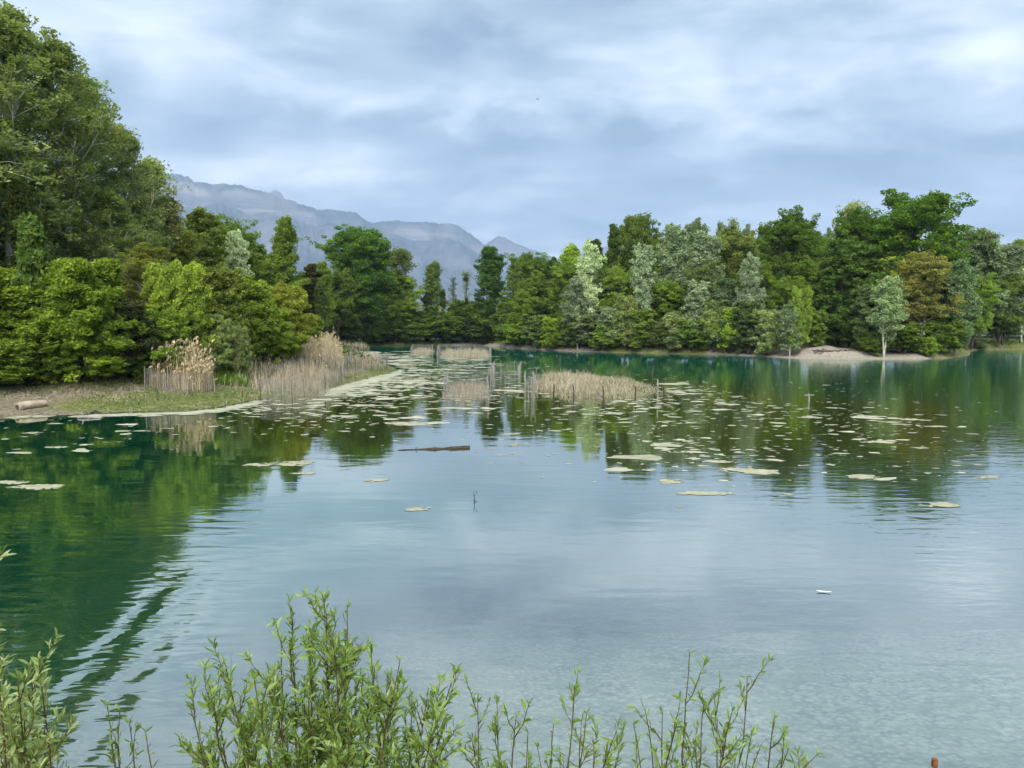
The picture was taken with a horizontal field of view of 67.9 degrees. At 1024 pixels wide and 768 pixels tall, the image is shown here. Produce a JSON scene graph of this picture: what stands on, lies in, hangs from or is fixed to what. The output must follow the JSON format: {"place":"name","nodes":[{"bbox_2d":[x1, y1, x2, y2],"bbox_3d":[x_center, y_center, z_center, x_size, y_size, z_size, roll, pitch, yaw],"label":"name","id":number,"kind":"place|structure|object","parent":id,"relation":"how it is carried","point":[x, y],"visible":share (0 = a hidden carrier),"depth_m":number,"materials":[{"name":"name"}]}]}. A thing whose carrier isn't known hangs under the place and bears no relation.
{"place":"outdoors","nodes":[
{"label":"outdoors","id":0,"kind":"place"},
{"bbox_2d":[86,171,513,311],"bbox_3d":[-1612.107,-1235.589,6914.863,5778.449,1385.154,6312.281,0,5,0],"label":"mountain ridge","id":1,"kind":"structure","parent":0,"point":[454,250],"depth_m":7381.60,"materials":[{"name":"grey stone"}]},
{"bbox_2d":[0,345,1023,767],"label":"water","id":2,"kind":"structure","parent":0,"point":[140,567],"depth_m":19.20,"materials":[{"name":"teal liquid"}]},
{"bbox_2d":[70,351,404,416],"bbox_3d":[-19.667,-2.099,89.954,16.413,0.013,98.791,0,5,-5],"label":"shore scum","id":3,"kind":"object","parent":2,"relation":"on","point":[344,387],"visible":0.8,"depth_m":48.40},
{"bbox_2d":[1,351,1006,507],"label":"lily pads","id":4,"kind":"object","parent":2,"relation":"on","point":[642,457],"visible":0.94,"depth_m":45.04,"materials":[{"name":"green plant"}]},
{"bbox_2d":[0,329,1023,767],"bbox_3d":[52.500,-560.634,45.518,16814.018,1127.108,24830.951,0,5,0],"label":"ground","id":5,"kind":"structure","parent":0,"point":[842,705],"depth_m":11.81,"materials":[{"name":"soil"}]},
{"bbox_2d":[6,178,29,268],"bbox_3d":[-34.295,-8.064,53.582,2.436,12.728,2.535,3,5,33],"label":"ivy tree","id":6,"kind":"object","parent":5,"relation":"on","point":[17,200],"visible":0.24,"depth_m":52.74,"materials":[{"name":"green plant"}]},
{"bbox_2d":[0,356,44,385],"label":"bush","id":7,"kind":"object","parent":5,"relation":"on","point":[11,373],"visible":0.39,"depth_m":47.19,"materials":[{"name":"green plant"}]},
{"bbox_2d":[0,82,50,209],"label":"poplar tree","id":8,"kind":"object","parent":5,"relation":"on","point":[26,164],"visible":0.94,"depth_m":52.09,"materials":[{"name":"green plant"}]},
{"bbox_2d":[0,265,51,369],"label":"bush","id":9,"kind":"object","parent":5,"relation":"on","point":[9,293],"visible":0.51,"depth_m":47.67,"materials":[{"name":"green plant"}]},
{"bbox_2d":[10,211,50,318],"bbox_3d":[-30.669,-5.470,49.135,2.589,11.170,3.183,3,5,33],"label":"sapling","id":10,"kind":"object","parent":5,"relation":"on","point":[31,254],"visible":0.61,"depth_m":48.35,"materials":[{"name":"green plant"}]},
{"bbox_2d":[0,290,68,367],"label":"bush","id":11,"kind":"object","parent":5,"relation":"on","point":[32,355],"visible":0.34,"depth_m":47.66,"materials":[{"name":"green plant"}]},
{"bbox_2d":[0,546,79,767],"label":"willow shrub","id":12,"kind":"object","parent":5,"relation":"on","point":[19,740],"visible":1,"depth_m":2.17,"materials":[{"name":"green plant"}]},
{"bbox_2d":[0,0,89,267],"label":"poplar tree","id":13,"kind":"object","parent":5,"relation":"on","point":[16,39],"visible":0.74,"depth_m":56.23,"materials":[{"name":"green plant"}]},
{"bbox_2d":[22,341,78,384],"bbox_3d":[-30.337,-1.517,49.454,3.759,3.366,4.258,-4,6,-43],"label":"bush","id":14,"kind":"object","parent":5,"relation":"on","point":[49,372],"visible":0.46,"depth_m":48.54,"materials":[{"name":"green plant"}]},
{"bbox_2d":[0,26,131,261],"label":"poplar tree","id":15,"kind":"object","parent":5,"relation":"on","point":[74,139],"visible":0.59,"depth_m":60.94,"materials":[{"name":"green plant"}]},
{"bbox_2d":[13,257,149,383],"bbox_3d":[-28.458,-4.217,49.943,7.475,8.628,7.797,3,5,31],"label":"bush","id":16,"kind":"object","parent":5,"relation":"on","point":[83,294],"visible":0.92,"depth_m":48.02,"materials":[{"name":"green plant"}]},
{"bbox_2d":[47,335,133,382],"bbox_3d":[-27.704,-1.927,50.383,5.284,3.883,5.512,0,5,1],"label":"bush","id":17,"kind":"object","parent":5,"relation":"on","point":[115,365],"visible":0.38,"depth_m":49.08,"materials":[{"name":"green plant"}]},
{"bbox_2d":[39,73,148,259],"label":"poplar tree","id":18,"kind":"object","parent":5,"relation":"on","point":[103,168],"visible":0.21,"depth_m":68.39,"materials":[{"name":"green plant"}]},
{"bbox_2d":[64,186,160,300],"bbox_3d":[-33.948,-10.099,65.085,7.706,13.376,8.727,-2,5,-25],"label":"tree","id":19,"kind":"object","parent":5,"relation":"on","point":[110,208],"visible":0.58,"depth_m":64.12,"materials":[{"name":"green plant"}]},
{"bbox_2d":[77,297,159,380],"bbox_3d":[-26.932,-3.054,51.609,4.838,5.814,5.453,4,6,42],"label":"bush","id":20,"kind":"object","parent":5,"relation":"on","point":[131,310],"visible":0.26,"depth_m":51.18,"materials":[{"name":"green plant"}]},
{"bbox_2d":[78,121,178,297],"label":"poplar tree","id":21,"kind":"object","parent":5,"relation":"on","point":[132,175],"visible":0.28,"depth_m":72.48,"materials":[{"name":"green plant"}]},
{"bbox_2d":[100,699,158,767],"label":"willow shrub","id":22,"kind":"object","parent":5,"relation":"on","point":[114,753],"visible":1,"depth_m":2.62,"materials":[{"name":"green plant"}]},
{"bbox_2d":[113,241,176,306],"bbox_3d":[-28.696,-6.744,60.197,7.629,8.928,6.736,1,5,13],"label":"tree","id":23,"kind":"object","parent":5,"relation":"on","point":[144,255],"visible":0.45,"depth_m":59.13,"materials":[{"name":"green plant"}]},
{"bbox_2d":[120,154,191,264],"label":"willow tree","id":24,"kind":"object","parent":5,"relation":"on","point":[159,168],"visible":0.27,"depth_m":78.66,"materials":[{"name":"green plant"}]},
{"bbox_2d":[141,308,196,379],"bbox_3d":[-24.724,-2.714,53.862,4.844,5.376,5.052,2,5,21],"label":"bush","id":25,"kind":"object","parent":5,"relation":"on","point":[168,326],"visible":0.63,"depth_m":52.73,"materials":[{"name":"green plant"}]},
{"bbox_2d":[149,194,202,266],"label":"tree","id":26,"kind":"object","parent":5,"relation":"on","point":[175,206],"visible":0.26,"depth_m":79.26,"materials":[{"name":"green plant"}]},
{"bbox_2d":[140,258,218,348],"bbox_3d":[-24.697,-4.834,55.718,4.757,8.863,5.181,2,5,23],"label":"bush","id":27,"kind":"object","parent":5,"relation":"on","point":[175,286],"visible":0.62,"depth_m":54.95,"materials":[{"name":"green plant"}]},
{"bbox_2d":[143,336,218,391],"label":"reeds","id":28,"kind":"object","parent":5,"relation":"on","point":[196,368],"visible":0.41,"depth_m":52.50,"materials":[{"name":"beige plant"}]},
{"bbox_2d":[161,229,208,267],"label":"tree","id":29,"kind":"object","parent":5,"relation":"on","point":[188,244],"visible":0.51,"depth_m":78.87,"materials":[{"name":"green plant"}]},
{"bbox_2d":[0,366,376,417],"bbox_3d":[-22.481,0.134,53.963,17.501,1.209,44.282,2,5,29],"label":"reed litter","id":30,"kind":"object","parent":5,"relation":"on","point":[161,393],"visible":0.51,"depth_m":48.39,"materials":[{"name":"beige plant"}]},
{"bbox_2d":[0,350,386,406],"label":"grass","id":31,"kind":"structure","parent":5,"relation":"on","point":[103,390],"depth_m":49.98,"materials":[{"name":"plant"}]},
{"bbox_2d":[181,206,230,272],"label":"tree","id":32,"kind":"object","parent":5,"relation":"on","point":[198,219],"visible":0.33,"depth_m":88.89,"materials":[{"name":"green plant"}]},
{"bbox_2d":[198,313,236,373],"bbox_3d":[-22.806,-2.984,57.983,3.413,5.047,3.867,-3,5,-33],"label":"bush","id":33,"kind":"object","parent":5,"relation":"on","point":[220,329],"visible":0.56,"depth_m":57.44,"materials":[{"name":"green plant"}]},
{"bbox_2d":[197,266,249,342],"bbox_3d":[-25.212,-5.782,63.737,6.075,8.147,6.882,-2,5,-23],"label":"tree","id":34,"kind":"object","parent":5,"relation":"on","point":[226,285],"visible":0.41,"depth_m":62.93,"materials":[{"name":"green plant"}]},
{"bbox_2d":[220,228,253,277],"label":"white poplar tree","id":35,"kind":"object","parent":5,"relation":"on","point":[238,251],"visible":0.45,"depth_m":94.40,"materials":[{"name":"green plant"}]},
{"bbox_2d":[210,213,269,286],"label":"tree","id":36,"kind":"object","parent":5,"relation":"on","point":[253,259],"visible":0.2,"depth_m":99.26,"materials":[{"name":"green plant"}]},
{"bbox_2d":[229,323,252,373],"bbox_3d":[-21.601,-2.535,59.996,1.916,4.527,2.160,2,5,22],"label":"bush","id":37,"kind":"object","parent":5,"relation":"on","point":[239,358],"visible":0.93,"depth_m":59.63,"materials":[{"name":"green plant"}]},
{"bbox_2d":[215,354,296,391],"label":"reeds","id":38,"kind":"object","parent":5,"relation":"on","point":[255,378],"visible":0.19,"depth_m":60.94,"materials":[{"name":"beige plant"}]},
{"bbox_2d":[238,274,283,357],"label":"bush","id":39,"kind":"object","parent":5,"relation":"on","point":[262,314],"visible":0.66,"depth_m":68.54,"materials":[{"name":"green plant"}]},
{"bbox_2d":[254,308,302,362],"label":"bush","id":40,"kind":"object","parent":5,"relation":"on","point":[284,343],"visible":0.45,"depth_m":70.97,"materials":[{"name":"green plant"}]},
{"bbox_2d":[262,215,310,288],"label":"tree","id":41,"kind":"object","parent":5,"relation":"on","point":[282,256],"visible":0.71,"depth_m":124.27,"materials":[{"name":"green plant"}]},
{"bbox_2d":[269,281,317,356],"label":"bush","id":42,"kind":"object","parent":5,"relation":"on","point":[293,301],"visible":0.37,"depth_m":75.44,"materials":[{"name":"green plant"}]},
{"bbox_2d":[259,355,347,398],"bbox_3d":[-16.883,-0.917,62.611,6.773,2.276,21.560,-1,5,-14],"label":"reeds","id":43,"kind":"object","parent":5,"relation":"on","point":[310,376],"visible":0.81,"depth_m":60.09,"materials":[{"name":"beige plant"}]},
{"bbox_2d":[170,586,467,767],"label":"willow shrub","id":44,"kind":"object","parent":5,"relation":"on","point":[330,743],"visible":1,"depth_m":2.31,"materials":[{"name":"green plant"}]},
{"bbox_2d":[293,327,346,369],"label":"reeds","id":45,"kind":"object","parent":5,"relation":"on","point":[328,347],"visible":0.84,"depth_m":79.31,"materials":[{"name":"plant"}]},
{"bbox_2d":[312,261,335,326],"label":"tree","id":46,"kind":"object","parent":5,"relation":"on","point":[325,278],"visible":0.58,"depth_m":136.50,"materials":[{"name":"green plant"}]},
{"bbox_2d":[317,268,361,340],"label":"tree","id":47,"kind":"object","parent":5,"relation":"on","point":[342,283],"visible":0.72,"depth_m":155.02,"materials":[{"name":"green plant"}]},
{"bbox_2d":[309,224,396,343],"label":"tree","id":48,"kind":"object","parent":5,"relation":"on","point":[361,253],"visible":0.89,"depth_m":162.65,"materials":[{"name":"green plant"}]},
{"bbox_2d":[369,268,414,342],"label":"tree","id":49,"kind":"object","parent":5,"relation":"on","point":[390,312],"visible":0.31,"depth_m":172.92,"materials":[{"name":"green plant"}]},
{"bbox_2d":[380,276,426,342],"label":"tree","id":50,"kind":"object","parent":5,"relation":"on","point":[410,307],"visible":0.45,"depth_m":174.60,"materials":[{"name":"green plant"}]},
{"bbox_2d":[387,246,420,342],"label":"tree","id":51,"kind":"object","parent":5,"relation":"on","point":[400,257],"visible":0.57,"depth_m":175.96,"materials":[{"name":"green plant"}]},
{"bbox_2d":[420,260,448,342],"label":"tree","id":52,"kind":"object","parent":5,"relation":"on","point":[432,275],"visible":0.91,"depth_m":179.05,"materials":[{"name":"green plant"}]},
{"bbox_2d":[441,299,481,341],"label":"shrub","id":53,"kind":"object","parent":5,"relation":"on","point":[457,310],"visible":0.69,"depth_m":177.84,"materials":[{"name":"green plant"}]},
{"bbox_2d":[472,245,506,342],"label":"tree","id":54,"kind":"object","parent":5,"relation":"on","point":[490,283],"visible":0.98,"depth_m":174.66,"materials":[{"name":"green plant"}]},
{"bbox_2d":[496,251,549,313],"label":"tree","id":55,"kind":"object","parent":5,"relation":"on","point":[529,263],"visible":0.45,"depth_m":161.94,"materials":[{"name":"green plant"}]},
{"bbox_2d":[507,286,546,345],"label":"tree","id":56,"kind":"object","parent":5,"relation":"on","point":[528,300],"visible":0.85,"depth_m":152.09,"materials":[{"name":"green plant"}]},
{"bbox_2d":[514,273,555,318],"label":"tree","id":57,"kind":"object","parent":5,"relation":"on","point":[541,284],"visible":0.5,"depth_m":153.55,"materials":[{"name":"green plant"}]},
{"bbox_2d":[452,665,627,767],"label":"willow shrub","id":58,"kind":"object","parent":5,"relation":"on","point":[608,756],"visible":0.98,"depth_m":2.58,"materials":[{"name":"green plant"}]},
{"bbox_2d":[538,316,569,348],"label":"shrub","id":59,"kind":"object","parent":5,"relation":"on","point":[550,332],"visible":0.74,"depth_m":142.66,"materials":[{"name":"green plant"}]},
{"bbox_2d":[544,260,581,317],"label":"tree","id":60,"kind":"object","parent":5,"relation":"on","point":[563,276],"visible":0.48,"depth_m":147.39,"materials":[{"name":"green plant"}]},
{"bbox_2d":[558,275,597,349],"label":"white poplar tree","id":61,"kind":"object","parent":5,"relation":"on","point":[575,293],"visible":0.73,"depth_m":138.42,"materials":[{"name":"green plant"}]},
{"bbox_2d":[569,238,607,344],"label":"white poplar tree","id":62,"kind":"object","parent":5,"relation":"on","point":[590,261],"visible":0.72,"depth_m":139.65,"materials":[{"name":"green plant"}]},
{"bbox_2d":[526,369,659,398],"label":"reeds","id":63,"kind":"object","parent":5,"relation":"on","point":[576,377],"visible":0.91,"depth_m":58.73,"materials":[{"name":"plant"}]},
{"bbox_2d":[588,318,627,350],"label":"shrub","id":64,"kind":"object","parent":5,"relation":"on","point":[605,341],"visible":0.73,"depth_m":133.75,"materials":[{"name":"green plant"}]},
{"bbox_2d":[593,265,633,343],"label":"tree","id":65,"kind":"object","parent":5,"relation":"on","point":[616,283],"visible":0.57,"depth_m":139.64,"materials":[{"name":"green plant"}]},
{"bbox_2d":[608,295,641,350],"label":"shrub","id":66,"kind":"object","parent":5,"relation":"on","point":[623,305],"visible":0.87,"depth_m":132.02,"materials":[{"name":"green plant"}]},
{"bbox_2d":[625,308,657,349],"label":"shrub","id":67,"kind":"object","parent":5,"relation":"on","point":[646,316],"visible":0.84,"depth_m":130.92,"materials":[{"name":"green plant"}]},
{"bbox_2d":[618,210,665,284],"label":"tree","id":68,"kind":"object","parent":5,"relation":"on","point":[637,228],"visible":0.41,"depth_m":151.51,"materials":[{"name":"green plant"}]},
{"bbox_2d":[629,242,656,313],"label":"white poplar tree","id":69,"kind":"object","parent":5,"relation":"on","point":[641,267],"visible":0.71,"depth_m":133.29,"materials":[{"name":"green plant"}]},
{"bbox_2d":[652,280,688,321],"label":"tree","id":70,"kind":"object","parent":5,"relation":"on","point":[670,292],"visible":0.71,"depth_m":134.47,"materials":[{"name":"green plant"}]},
{"bbox_2d":[652,222,693,320],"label":"white poplar tree","id":71,"kind":"object","parent":5,"relation":"on","point":[679,252],"visible":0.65,"depth_m":137.98,"materials":[{"name":"green plant"}]},
{"bbox_2d":[661,311,694,350],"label":"shrub","id":72,"kind":"object","parent":5,"relation":"on","point":[671,318],"visible":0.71,"depth_m":127.83,"materials":[{"name":"green plant"}]},
{"bbox_2d":[671,319,709,351],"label":"shrub","id":73,"kind":"object","parent":5,"relation":"on","point":[695,340],"visible":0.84,"depth_m":126.33,"materials":[{"name":"green plant"}]},
{"bbox_2d":[681,279,710,329],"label":"white poplar tree","id":74,"kind":"object","parent":5,"relation":"on","point":[693,304],"visible":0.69,"depth_m":126.98,"materials":[{"name":"green plant"}]},
{"bbox_2d":[678,229,724,311],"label":"white poplar tree","id":75,"kind":"object","parent":5,"relation":"on","point":[706,245],"visible":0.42,"depth_m":134.33,"materials":[{"name":"green plant"}]},
{"bbox_2d":[680,259,723,306],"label":"tree","id":76,"kind":"object","parent":5,"relation":"on","point":[698,274],"visible":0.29,"depth_m":131.49,"materials":[{"name":"green plant"}]},
{"bbox_2d":[696,295,732,352],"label":"tree","id":77,"kind":"object","parent":5,"relation":"on","point":[708,319],"visible":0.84,"depth_m":123.37,"materials":[{"name":"green plant"}]},
{"bbox_2d":[705,276,739,349],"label":"white poplar tree","id":78,"kind":"object","parent":5,"relation":"on","point":[726,288],"visible":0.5,"depth_m":123.87,"materials":[{"name":"green plant"}]},
{"bbox_2d":[626,650,826,767],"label":"willow shrub","id":79,"kind":"object","parent":5,"relation":"on","point":[723,747],"visible":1,"depth_m":2.60,"materials":[{"name":"green plant"}]},
{"bbox_2d":[712,306,741,353],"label":"shrub","id":80,"kind":"object","parent":5,"relation":"on","point":[727,330],"visible":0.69,"depth_m":121.35,"materials":[{"name":"green plant"}]},
{"bbox_2d":[711,217,758,283],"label":"tree","id":81,"kind":"object","parent":5,"relation":"on","point":[737,246],"visible":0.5,"depth_m":141.11,"materials":[{"name":"green plant"}]},
{"bbox_2d":[727,300,760,354],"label":"shrub","id":82,"kind":"object","parent":5,"relation":"on","point":[743,312],"visible":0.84,"depth_m":119.14,"materials":[{"name":"green plant"}]},
{"bbox_2d":[732,251,767,351],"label":"white poplar tree","id":83,"kind":"object","parent":5,"relation":"on","point":[749,280],"visible":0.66,"depth_m":119.87,"materials":[{"name":"green plant"}]},
{"bbox_2d":[747,308,785,354],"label":"shrub","id":84,"kind":"object","parent":5,"relation":"on","point":[768,330],"visible":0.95,"depth_m":116.26,"materials":[{"name":"green plant"}]},
{"bbox_2d":[764,275,814,343],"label":"tree","id":85,"kind":"object","parent":5,"relation":"on","point":[781,289],"visible":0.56,"depth_m":119.84,"materials":[{"name":"green plant"}]},
{"bbox_2d":[752,205,828,344],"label":"tree","id":86,"kind":"object","parent":5,"relation":"on","point":[791,235],"visible":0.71,"depth_m":125.10,"materials":[{"name":"green plant"}]},
{"bbox_2d":[777,301,803,355],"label":"white poplar tree","id":87,"kind":"object","parent":5,"relation":"on","point":[788,318],"visible":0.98,"depth_m":112.73,"materials":[{"name":"green plant"}]},
{"bbox_2d":[787,285,813,353],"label":"tree","id":88,"kind":"object","parent":5,"relation":"on","point":[801,300],"visible":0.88,"depth_m":112.46,"materials":[{"name":"green plant"}]},
{"bbox_2d":[803,308,830,346],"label":"bush","id":89,"kind":"object","parent":5,"relation":"on","point":[817,335],"visible":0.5,"depth_m":113.74,"materials":[{"name":"green plant"}]},
{"bbox_2d":[811,235,904,347],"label":"oak tree","id":90,"kind":"object","parent":5,"relation":"on","point":[853,264],"visible":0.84,"depth_m":113.70,"materials":[{"name":"green plant"}]},
{"bbox_2d":[825,205,890,346],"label":"oak tree","id":91,"kind":"object","parent":5,"relation":"on","point":[858,221],"visible":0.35,"depth_m":124.40,"materials":[{"name":"green plant"}]},
{"bbox_2d":[849,283,891,352],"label":"willow tree","id":92,"kind":"object","parent":5,"relation":"on","point":[863,306],"visible":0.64,"depth_m":110.28,"materials":[{"name":"green plant"}]},
{"bbox_2d":[865,275,909,356],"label":"white poplar tree","id":93,"kind":"object","parent":5,"relation":"on","point":[888,291],"visible":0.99,"depth_m":107.38,"materials":[{"name":"green plant"}]},
{"bbox_2d":[884,323,926,353],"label":"bush","id":94,"kind":"object","parent":5,"relation":"on","point":[907,338],"visible":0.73,"depth_m":110.12,"materials":[{"name":"green plant"}]},
{"bbox_2d":[868,188,982,294],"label":"oak tree","id":95,"kind":"object","parent":5,"relation":"on","point":[913,218],"visible":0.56,"depth_m":119.44,"materials":[{"name":"green plant"}]},
{"bbox_2d":[893,249,967,349],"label":"tree","id":96,"kind":"object","parent":5,"relation":"on","point":[926,273],"visible":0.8,"depth_m":112.25,"materials":[{"name":"green plant"}]},
{"bbox_2d":[922,319,970,353],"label":"bush","id":97,"kind":"object","parent":5,"relation":"on","point":[945,333],"visible":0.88,"depth_m":112.04,"materials":[{"name":"green plant"}]},
{"bbox_2d":[928,258,983,355],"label":"willow tree","id":98,"kind":"object","parent":5,"relation":"on","point":[961,280],"visible":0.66,"depth_m":113.70,"materials":[{"name":"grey plant"}]},
{"bbox_2d":[950,224,1010,349],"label":"willow tree","id":99,"kind":"object","parent":5,"relation":"on","point":[987,253],"visible":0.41,"depth_m":140.68,"materials":[{"name":"green plant"}]},
{"bbox_2d":[962,272,1003,349],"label":"tree","id":100,"kind":"object","parent":5,"relation":"on","point":[986,289],"visible":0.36,"depth_m":135.13,"materials":[{"name":"green plant"}]},
{"bbox_2d":[987,243,1023,344],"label":"willow tree","id":101,"kind":"object","parent":5,"relation":"on","point":[1014,257],"visible":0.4,"depth_m":147.29,"materials":[{"name":"green plant"}]},
{"bbox_2d":[990,273,1023,347],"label":"tree","id":102,"kind":"object","parent":5,"relation":"on","point":[1011,284],"visible":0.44,"depth_m":145.82,"materials":[{"name":"green plant"}]},
{"bbox_2d":[0,0,1023,261],"label":"sky","id":103,"kind":"structure","parent":0,"point":[681,112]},
{"bbox_2d":[484,236,561,262],"bbox_3d":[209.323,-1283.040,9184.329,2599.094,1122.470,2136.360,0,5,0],"label":"mountain slope","id":104,"kind":"structure","parent":0,"point":[502,245],"depth_m":9650.77,"materials":[{"name":"grey stone"}]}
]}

